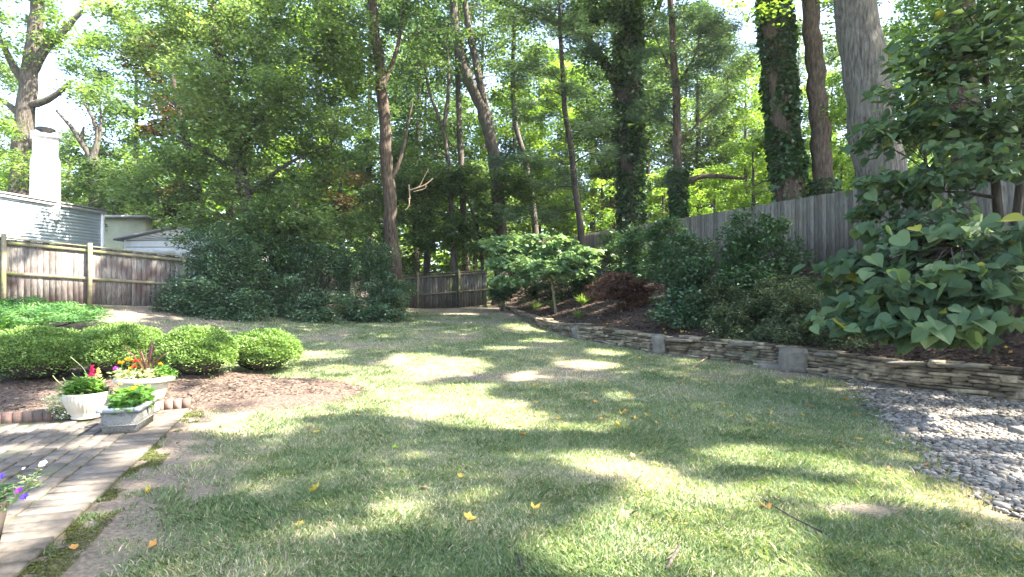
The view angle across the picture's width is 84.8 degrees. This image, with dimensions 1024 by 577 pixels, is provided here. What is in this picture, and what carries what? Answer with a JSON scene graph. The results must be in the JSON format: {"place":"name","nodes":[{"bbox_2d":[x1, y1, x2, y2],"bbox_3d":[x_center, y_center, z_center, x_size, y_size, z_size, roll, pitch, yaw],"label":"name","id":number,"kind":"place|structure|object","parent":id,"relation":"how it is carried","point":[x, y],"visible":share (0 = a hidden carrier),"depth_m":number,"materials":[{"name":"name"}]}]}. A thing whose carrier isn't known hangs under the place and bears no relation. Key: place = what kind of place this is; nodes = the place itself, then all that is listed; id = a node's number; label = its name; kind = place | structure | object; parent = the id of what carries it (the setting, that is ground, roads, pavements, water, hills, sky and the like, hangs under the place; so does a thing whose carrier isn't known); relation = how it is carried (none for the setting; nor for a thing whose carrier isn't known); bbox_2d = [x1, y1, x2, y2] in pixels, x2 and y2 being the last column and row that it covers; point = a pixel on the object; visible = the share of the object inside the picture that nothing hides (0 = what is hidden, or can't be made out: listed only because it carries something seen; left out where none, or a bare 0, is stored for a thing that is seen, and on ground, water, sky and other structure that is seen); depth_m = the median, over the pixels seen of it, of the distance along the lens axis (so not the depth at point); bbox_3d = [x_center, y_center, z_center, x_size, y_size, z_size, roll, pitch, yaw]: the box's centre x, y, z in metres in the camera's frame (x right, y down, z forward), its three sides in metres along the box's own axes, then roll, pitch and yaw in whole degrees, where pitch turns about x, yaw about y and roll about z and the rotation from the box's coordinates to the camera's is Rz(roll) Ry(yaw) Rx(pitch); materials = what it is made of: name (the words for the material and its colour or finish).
{"place":"outdoors","nodes":[
{"label":"outdoors","id":0,"kind":"place"},
{"bbox_2d":[0,408,188,576],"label":"brick patio","id":1,"kind":"structure","parent":0,"point":[33,531],"depth_m":5.01,"materials":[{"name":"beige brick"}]},
{"bbox_2d":[0,497,8,539],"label":"dark flower pot","id":2,"kind":"object","parent":1,"relation":"on","point":[2,515],"visible":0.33,"depth_m":3.38,"materials":[{"name":"brown ceramic"}]},
{"bbox_2d":[0,460,46,512],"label":"petunia plant","id":3,"kind":"object","parent":2,"relation":"in","point":[19,490],"visible":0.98,"depth_m":3.19,"materials":[{"name":"green plant"}]},
{"bbox_2d":[61,389,110,419],"bbox_3d":[-5.364,1.464,7.066,0.506,0.325,0.506,0,-1,0],"label":"ribbed flower pot","id":4,"kind":"object","parent":1,"relation":"on","point":[82,407],"visible":0.75,"depth_m":6.90,"materials":[{"name":"beige ceramic"}]},
{"bbox_2d":[53,357,112,396],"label":"celosia plant","id":5,"kind":"object","parent":4,"relation":"in","point":[87,384],"visible":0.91,"depth_m":7.02,"materials":[{"name":"green plant"}]},
{"bbox_2d":[95,397,158,433],"bbox_3d":[-4.474,1.477,6.545,0.420,0.284,0.700,0,-1,-17],"label":"square planter","id":6,"kind":"object","parent":1,"relation":"on","point":[138,419],"visible":0.68,"depth_m":6.27,"materials":[{"name":"grey concrete"}]},
{"bbox_2d":[103,382,157,415],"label":"lantana plant","id":7,"kind":"object","parent":6,"relation":"in","point":[132,396],"visible":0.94,"depth_m":6.42,"materials":[{"name":"green plant"}]},
{"bbox_2d":[113,375,174,411],"bbox_3d":[-4.806,1.380,7.327,0.720,0.468,0.600,0,-1,0],"label":"wide urn","id":8,"kind":"object","parent":1,"relation":"on","point":[160,391],"visible":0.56,"depth_m":7.17,"materials":[{"name":"white ceramic"}]},
{"bbox_2d":[107,358,178,383],"bbox_3d":[-4.795,1.085,7.359,0.806,0.378,0.547,0,-1,-17],"label":"marigold planting","id":9,"kind":"object","parent":8,"relation":"in","point":[159,371],"visible":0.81,"depth_m":7.26,"materials":[{"name":"green plant"}]},
{"bbox_2d":[0,0,1023,271],"label":"sky","id":10,"kind":"structure","parent":0,"point":[47,114],"materials":[{"name":"white"}]},
{"bbox_2d":[0,303,1023,576],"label":"lawn","id":11,"kind":"structure","parent":0,"point":[93,558],"depth_m":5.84,"materials":[{"name":"plant"}]},
{"bbox_2d":[0,397,190,423],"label":"brick edging","id":12,"kind":"object","parent":11,"relation":"on","point":[22,416],"visible":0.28,"depth_m":6.97,"materials":[{"name":"red brick"}]},
{"bbox_2d":[19,408,204,576],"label":"moss","id":13,"kind":"object","parent":11,"relation":"on","point":[33,567],"visible":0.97,"depth_m":3.74,"materials":[{"name":"green plant"}]},
{"bbox_2d":[242,226,367,323],"bbox_3d":[-7.383,-0.520,19.509,4.545,3.476,3.339,0,-1,0],"label":"holly bush","id":14,"kind":"object","parent":11,"relation":"on","point":[301,304],"visible":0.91,"depth_m":19.28,"materials":[{"name":"green plant"}]},
{"bbox_2d":[320,236,417,322],"bbox_3d":[-5.333,-0.374,20.664,3.710,3.258,3.610,0,-1,0],"label":"holly bush","id":15,"kind":"object","parent":11,"relation":"on","point":[376,309],"visible":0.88,"depth_m":20.46,"materials":[{"name":"green plant"}]},
{"bbox_2d":[276,0,465,312],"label":"tall tree","id":16,"kind":"object","parent":11,"relation":"on","point":[388,173],"visible":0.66,"depth_m":23.41,"materials":[{"name":"green plant"}]},
{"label":"ground","id":17,"kind":"structure","parent":0,"visible":0},
{"bbox_2d":[0,52,41,191],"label":"woodland tree","id":18,"kind":"object","parent":17,"relation":"on","point":[7,70],"visible":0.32,"depth_m":42.53,"materials":[{"name":"green plant"}]},
{"bbox_2d":[0,126,109,260],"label":"house","id":19,"kind":"structure","parent":17,"relation":"on","point":[41,212],"depth_m":19.80,"materials":[{"name":"white"}]},
{"bbox_2d":[0,295,116,328],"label":"spreading yew","id":20,"kind":"object","parent":17,"relation":"on","point":[41,312],"visible":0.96,"depth_m":12.30,"materials":[{"name":"green plant"}]},
{"bbox_2d":[52,127,106,205],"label":"woodland tree","id":21,"kind":"object","parent":17,"relation":"on","point":[67,135],"visible":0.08,"depth_m":47.37,"materials":[{"name":"green plant"}]},
{"bbox_2d":[0,0,163,195],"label":"leafy oak","id":22,"kind":"object","parent":17,"relation":"on","point":[41,42],"visible":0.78,"depth_m":29.82,"materials":[{"name":"green plant"}]},
{"bbox_2d":[55,71,159,207],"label":"forked tree","id":23,"kind":"object","parent":17,"relation":"on","point":[93,152],"visible":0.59,"depth_m":27.83,"materials":[{"name":"green plant"}]},
{"bbox_2d":[61,155,161,230],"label":"understorey tree","id":24,"kind":"object","parent":17,"relation":"on","point":[106,168],"visible":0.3,"depth_m":26.19,"materials":[{"name":"green plant"}]},
{"bbox_2d":[48,13,203,224],"bbox_3d":[-24.114,-8.840,35.796,7.430,17.685,7.902,0,-1,-6],"label":"woodland tree","id":25,"kind":"object","parent":17,"relation":"on","point":[134,139],"visible":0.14,"depth_m":34.33,"materials":[{"name":"green plant"}]},
{"bbox_2d":[104,215,156,250],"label":"outbuilding","id":26,"kind":"structure","parent":17,"relation":"on","point":[120,225],"depth_m":25.38,"materials":[{"name":"white paint"}]},
{"bbox_2d":[105,158,193,228],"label":"understorey tree","id":27,"kind":"object","parent":17,"relation":"on","point":[157,221],"visible":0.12,"depth_m":27.93,"materials":[{"name":"green plant"}]},
{"bbox_2d":[0,364,367,412],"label":"mulch bed","id":28,"kind":"object","parent":17,"relation":"on","point":[255,403],"visible":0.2,"depth_m":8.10,"materials":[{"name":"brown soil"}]},
{"bbox_2d":[0,324,85,382],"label":"clipped box bush","id":29,"kind":"object","parent":28,"relation":"on","point":[34,352],"visible":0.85,"depth_m":8.51,"materials":[{"name":"green plant"}]},
{"bbox_2d":[70,321,166,377],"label":"clipped box bush","id":30,"kind":"object","parent":28,"relation":"on","point":[98,341],"visible":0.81,"depth_m":8.87,"materials":[{"name":"green plant"}]},
{"bbox_2d":[145,323,239,378],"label":"clipped box bush","id":31,"kind":"object","parent":28,"relation":"on","point":[201,350],"visible":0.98,"depth_m":9.04,"materials":[{"name":"green plant"}]},
{"bbox_2d":[225,327,304,372],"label":"clipped box bush","id":32,"kind":"object","parent":28,"relation":"on","point":[264,349],"visible":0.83,"depth_m":10.05,"materials":[{"name":"green plant"}]},
{"bbox_2d":[0,233,369,307],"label":"board fence","id":33,"kind":"object","parent":17,"relation":"on","point":[92,275],"visible":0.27,"depth_m":16.46,"materials":[{"name":"brown wood"}]},
{"bbox_2d":[113,226,275,262],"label":"garage","id":34,"kind":"structure","parent":17,"relation":"on","point":[154,240],"depth_m":24.02,"materials":[{"name":"white paint"}]},
{"bbox_2d":[148,220,284,323],"bbox_3d":[-9.290,-0.613,18.142,4.085,3.444,3.329,0,-1,0],"label":"holly bush","id":35,"kind":"object","parent":17,"relation":"on","point":[217,305],"visible":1,"depth_m":17.61,"materials":[{"name":"green plant"}]},
{"bbox_2d":[152,0,293,234],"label":"woodland tree","id":36,"kind":"object","parent":17,"relation":"on","point":[205,141],"visible":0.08,"depth_m":34.33,"materials":[{"name":"green plant"}]},
{"bbox_2d":[162,142,284,236],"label":"understorey tree","id":37,"kind":"object","parent":17,"relation":"on","point":[226,154],"visible":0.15,"depth_m":26.50,"materials":[{"name":"green plant"}]},
{"bbox_2d":[72,0,393,269],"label":"maple tree","id":38,"kind":"object","parent":17,"relation":"on","point":[280,88],"visible":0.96,"depth_m":20.63,"materials":[{"name":"green plant"}]},
{"bbox_2d":[110,31,373,230],"bbox_3d":[-12.117,-5.700,25.404,11.309,11.561,3.096,0,-1,-6],"label":"magnolia tree","id":39,"kind":"object","parent":17,"relation":"on","point":[344,207],"visible":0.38,"depth_m":24.96,"materials":[{"name":"green plant"}]},
{"bbox_2d":[237,135,352,268],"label":"understorey tree","id":40,"kind":"object","parent":17,"relation":"on","point":[299,164],"visible":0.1,"depth_m":33.52,"materials":[{"name":"green plant"}]},
{"bbox_2d":[221,192,382,308],"bbox_3d":[-7.787,-1.296,21.108,5.759,4.282,3.026,1,-1,-43],"label":"tree","id":41,"kind":"object","parent":17,"relation":"on","point":[270,202],"visible":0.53,"depth_m":20.12,"materials":[{"name":"green plant"}]},
{"bbox_2d":[234,3,379,220],"bbox_3d":[-13.155,-9.719,38.204,9.660,19.466,8.525,0,-1,6],"label":"woodland tree","id":42,"kind":"object","parent":17,"relation":"on","point":[356,122],"visible":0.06,"depth_m":37.57,"materials":[{"name":"green plant"}]},
{"bbox_2d":[283,144,399,271],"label":"understorey tree","id":43,"kind":"object","parent":17,"relation":"on","point":[376,186],"visible":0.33,"depth_m":30.55,"materials":[{"name":"green plant"}]},
{"bbox_2d":[303,0,428,280],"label":"woodland tree","id":44,"kind":"object","parent":17,"relation":"on","point":[391,100],"visible":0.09,"depth_m":42.61,"materials":[{"name":"green plant"}]},
{"bbox_2d":[319,129,439,274],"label":"understorey tree","id":45,"kind":"object","parent":17,"relation":"on","point":[370,143],"visible":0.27,"depth_m":32.21,"materials":[{"name":"green plant"}]},
{"bbox_2d":[356,0,476,273],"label":"woodland tree","id":46,"kind":"object","parent":17,"relation":"on","point":[466,118],"visible":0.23,"depth_m":36.81,"materials":[{"name":"green plant"}]},
{"bbox_2d":[372,34,475,274],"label":"woodland tree","id":47,"kind":"object","parent":17,"relation":"on","point":[470,135],"visible":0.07,"depth_m":47.14,"materials":[{"name":"green plant"}]},
{"bbox_2d":[372,161,486,288],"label":"understorey tree","id":48,"kind":"object","parent":17,"relation":"on","point":[399,217],"visible":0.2,"depth_m":30.13,"materials":[{"name":"green plant"}]},
{"bbox_2d":[375,270,486,308],"bbox_3d":[-3.725,0.275,26.072,5.487,2.414,0.190,0,-1,-23],"label":"board fence","id":49,"kind":"object","parent":17,"relation":"on","point":[461,289],"visible":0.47,"depth_m":26.45,"materials":[{"name":"wood"}]},
{"bbox_2d":[385,23,482,272],"bbox_3d":[-4.162,-6.357,29.130,4.890,14.913,4.160,0,-1,-27],"label":"slender tree","id":50,"kind":"object","parent":17,"relation":"on","point":[448,168],"visible":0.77,"depth_m":28.73,"materials":[{"name":"green plant"}]},
{"bbox_2d":[392,0,500,270],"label":"slender tree","id":51,"kind":"object","parent":17,"relation":"on","point":[458,96],"visible":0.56,"depth_m":30.52,"materials":[{"name":"green plant"}]},
{"bbox_2d":[400,0,532,305],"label":"tall tree","id":52,"kind":"object","parent":17,"relation":"on","point":[477,94],"visible":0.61,"depth_m":29.89,"materials":[{"name":"green plant"}]},
{"bbox_2d":[432,156,522,301],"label":"understorey tree","id":53,"kind":"object","parent":17,"relation":"on","point":[485,167],"visible":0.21,"depth_m":31.84,"materials":[{"name":"green plant"}]},
{"bbox_2d":[394,164,561,269],"bbox_3d":[-2.031,-2.636,28.758,9.237,7.360,3.439,0,-1,0],"label":"understorey maple","id":54,"kind":"object","parent":17,"relation":"on","point":[521,188],"visible":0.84,"depth_m":28.47,"materials":[{"name":"green plant"}]},
{"bbox_2d":[0,129,1011,274],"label":"woods","id":55,"kind":"object","parent":17,"relation":"on","point":[436,259],"visible":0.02,"depth_m":61.77,"materials":[{"name":"green plant"}]},
{"bbox_2d":[487,267,1023,368],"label":"mulch bank","id":56,"kind":"structure","parent":17,"relation":"on","point":[1019,338],"depth_m":13.76,"materials":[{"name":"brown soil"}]},
{"bbox_2d":[425,0,540,270],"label":"woodland tree","id":57,"kind":"object","parent":56,"relation":"on","point":[510,149],"visible":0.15,"depth_m":44.92,"materials":[{"name":"green plant"}]},
{"bbox_2d":[464,81,562,276],"bbox_3d":[0.181,-7.537,40.181,7.728,14.709,6.820,0,-1,0],"label":"woodland tree","id":58,"kind":"object","parent":56,"relation":"on","point":[480,140],"visible":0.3,"depth_m":39.64,"materials":[{"name":"green plant"}]},
{"bbox_2d":[475,1,567,283],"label":"slender tree","id":59,"kind":"object","parent":56,"relation":"on","point":[513,93],"visible":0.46,"depth_m":31.94,"materials":[{"name":"green plant"}]},
{"bbox_2d":[484,156,575,276],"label":"understorey tree","id":60,"kind":"object","parent":56,"relation":"on","point":[563,226],"visible":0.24,"depth_m":37.17,"materials":[{"name":"green plant"}]},
{"bbox_2d":[478,233,604,312],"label":"dogwood tree","id":61,"kind":"object","parent":56,"relation":"on","point":[542,249],"visible":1,"depth_m":19.72,"materials":[{"name":"green plant"}]},
{"bbox_2d":[492,40,591,233],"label":"woodland tree","id":62,"kind":"object","parent":56,"relation":"on","point":[552,59],"visible":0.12,"depth_m":48.96,"materials":[{"name":"green plant"}]},
{"bbox_2d":[498,262,605,306],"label":"dark bush","id":63,"kind":"object","parent":56,"relation":"on","point":[577,284],"visible":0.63,"depth_m":23.58,"materials":[{"name":"green plant"}]},
{"bbox_2d":[478,0,629,265],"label":"pine tree","id":64,"kind":"object","parent":56,"relation":"on","point":[572,173],"visible":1,"depth_m":24.98,"materials":[{"name":"green plant"}]},
{"bbox_2d":[507,59,608,252],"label":"woodland tree","id":65,"kind":"object","parent":56,"relation":"on","point":[570,113],"visible":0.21,"depth_m":44.46,"materials":[{"name":"green plant"}]},
{"bbox_2d":[546,0,612,232],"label":"woodland tree","id":66,"kind":"object","parent":56,"relation":"on","point":[592,226],"visible":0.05,"depth_m":51.02,"materials":[{"name":"green plant"}]},
{"bbox_2d":[490,0,700,268],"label":"ivy clad tree","id":67,"kind":"object","parent":56,"relation":"on","point":[631,195],"visible":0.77,"depth_m":26.57,"materials":[{"name":"green plant"}]},
{"bbox_2d":[552,155,650,238],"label":"understorey tree","id":68,"kind":"object","parent":56,"relation":"on","point":[600,183],"visible":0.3,"depth_m":36.27,"materials":[{"name":"green plant"}]},
{"bbox_2d":[560,0,671,229],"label":"woodland tree","id":69,"kind":"object","parent":56,"relation":"on","point":[581,108],"visible":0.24,"depth_m":36.48,"materials":[{"name":"green plant"}]},
{"bbox_2d":[597,229,635,273],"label":"laurel bush","id":70,"kind":"object","parent":56,"relation":"on","point":[609,241],"visible":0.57,"depth_m":20.31,"materials":[{"name":"green plant"}]},
{"bbox_2d":[583,272,656,311],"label":"japanese maple","id":71,"kind":"object","parent":56,"relation":"on","point":[618,285],"visible":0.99,"depth_m":16.32,"materials":[{"name":"red plant"}]},
{"bbox_2d":[613,221,655,285],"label":"laurel bush","id":72,"kind":"object","parent":56,"relation":"on","point":[632,241],"visible":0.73,"depth_m":18.29,"materials":[{"name":"green plant"}]},
{"bbox_2d":[599,35,701,223],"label":"woodland tree","id":73,"kind":"object","parent":56,"relation":"on","point":[684,104],"visible":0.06,"depth_m":41.74,"materials":[{"name":"green plant"}]},
{"bbox_2d":[643,166,706,223],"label":"understorey tree","id":74,"kind":"object","parent":56,"relation":"on","point":[658,211],"visible":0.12,"depth_m":35.87,"materials":[{"name":"green plant"}]},
{"bbox_2d":[636,216,720,299],"bbox_3d":[4.712,-0.878,15.906,2.463,2.480,1.898,0,-1,0],"label":"laurel bush","id":75,"kind":"object","parent":56,"relation":"on","point":[655,231],"visible":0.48,"depth_m":15.77,"materials":[{"name":"green plant"}]},
{"bbox_2d":[644,229,724,329],"bbox_3d":[4.346,-0.255,13.412,2.010,2.466,2.108,0,-1,26],"label":"camellia bush","id":76,"kind":"object","parent":56,"relation":"on","point":[686,311],"visible":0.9,"depth_m":13.19,"materials":[{"name":"green plant"}]},
{"bbox_2d":[622,0,760,218],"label":"cedar tree","id":77,"kind":"object","parent":56,"relation":"on","point":[677,192],"visible":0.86,"depth_m":22.95,"materials":[{"name":"green plant"}]},
{"bbox_2d":[647,0,747,215],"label":"woodland tree","id":78,"kind":"object","parent":56,"relation":"on","point":[698,162],"visible":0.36,"depth_m":38.42,"materials":[{"name":"green plant"}]},
{"bbox_2d":[642,2,755,216],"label":"woodland tree","id":79,"kind":"object","parent":56,"relation":"on","point":[712,119],"visible":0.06,"depth_m":45.04,"materials":[{"name":"green plant"}]},
{"bbox_2d":[684,164,756,215],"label":"understorey tree","id":80,"kind":"object","parent":56,"relation":"on","point":[705,209],"visible":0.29,"depth_m":34.12,"materials":[{"name":"green plant"}]},
{"bbox_2d":[700,50,772,209],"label":"woodland tree","id":81,"kind":"object","parent":56,"relation":"on","point":[751,117],"visible":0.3,"depth_m":38.82,"materials":[{"name":"green plant"}]},
{"bbox_2d":[699,132,812,211],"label":"understorey tree","id":82,"kind":"object","parent":56,"relation":"on","point":[754,146],"visible":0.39,"depth_m":27.02,"materials":[{"name":"green plant"}]},
{"bbox_2d":[693,273,820,342],"bbox_3d":[5.372,0.403,12.442,2.997,1.488,2.510,0,-1,-40],"label":"azalea bush","id":83,"kind":"object","parent":56,"relation":"on","point":[734,322],"visible":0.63,"depth_m":12.04,"materials":[{"name":"green plant"}]},
{"bbox_2d":[710,207,817,297],"bbox_3d":[5.894,-0.813,13.327,2.537,2.312,1.978,0,-1,0],"label":"airy shrub","id":84,"kind":"object","parent":56,"relation":"on","point":[745,245],"visible":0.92,"depth_m":13.23,"materials":[{"name":"green plant"}]},
{"bbox_2d":[574,162,1023,267],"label":"board fence","id":85,"kind":"object","parent":56,"relation":"on","point":[821,225],"visible":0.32,"depth_m":15.26,"materials":[{"name":"grey wood"}]},
{"bbox_2d":[713,0,894,202],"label":"ivy clad tree","id":86,"kind":"object","parent":56,"relation":"on","point":[777,45],"visible":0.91,"depth_m":19.95,"materials":[{"name":"green plant"}]},
{"bbox_2d":[763,275,877,350],"bbox_3d":[6.110,0.403,11.227,2.231,1.496,2.746,0,-1,36],"label":"azalea bush","id":87,"kind":"object","parent":56,"relation":"on","point":[796,315],"visible":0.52,"depth_m":10.82,"materials":[{"name":"green plant"}]},
{"bbox_2d":[805,153,855,196],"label":"understorey tree","id":88,"kind":"object","parent":56,"relation":"on","point":[837,161],"visible":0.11,"depth_m":23.59,"materials":[{"name":"green plant"}]},
{"bbox_2d":[802,0,896,195],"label":"tall tree","id":89,"kind":"object","parent":56,"relation":"on","point":[821,120],"visible":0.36,"depth_m":19.85,"materials":[{"name":"brown plant"}]},
{"bbox_2d":[833,0,916,271],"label":"tall tree","id":90,"kind":"object","parent":56,"relation":"on","point":[861,41],"visible":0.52,"depth_m":12.43,"materials":[{"name":"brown plant"}]},
{"bbox_2d":[791,0,1023,357],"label":"redbud tree","id":91,"kind":"object","parent":56,"relation":"on","point":[960,290],"visible":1,"depth_m":7.80,"materials":[{"name":"green plant"}]},
{"bbox_2d":[881,0,1023,175],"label":"woodland tree","id":92,"kind":"object","parent":56,"relation":"on","point":[912,10],"visible":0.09,"depth_m":32.10,"materials":[{"name":"green plant"}]},
{"bbox_2d":[945,0,983,169],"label":"tall tree","id":93,"kind":"object","parent":56,"relation":"on","point":[960,90],"visible":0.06,"depth_m":18.80,"materials":[{"name":"green plant"}]},
{"bbox_2d":[931,0,1023,119],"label":"woodland tree","id":94,"kind":"object","parent":56,"relation":"on","point":[1015,75],"visible":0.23,"depth_m":24.29,"materials":[{"name":"green plant"}]},
{"bbox_2d":[505,306,1023,402],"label":"stone retaining wall","id":95,"kind":"structure","parent":17,"relation":"on","point":[981,380],"depth_m":9.94,"materials":[{"name":"stone"}]},
{"bbox_2d":[743,20,847,192],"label":"woodland tree","id":96,"kind":"object","parent":17,"relation":"on","point":[801,61],"visible":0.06,"depth_m":47.35,"materials":[{"name":"green plant"}]},
{"bbox_2d":[799,67,854,190],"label":"woodland tree","id":97,"kind":"object","parent":17,"relation":"on","point":[836,75],"visible":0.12,"depth_m":41.44,"materials":[{"name":"green plant"}]},
{"bbox_2d":[831,17,946,181],"bbox_3d":[27.066,-10.202,40.137,8.428,17.791,7.925,0,-1,36],"label":"woodland tree","id":98,"kind":"object","parent":17,"relation":"on","point":[905,24],"visible":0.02,"depth_m":40.00,"materials":[{"name":"green plant"}]},
{"bbox_2d":[785,370,1023,519],"bbox_3d":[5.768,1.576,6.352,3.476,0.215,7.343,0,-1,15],"label":"gravel","id":99,"kind":"structure","parent":17,"relation":"on","point":[934,417],"depth_m":6.27,"materials":[{"name":"grey gravel"}]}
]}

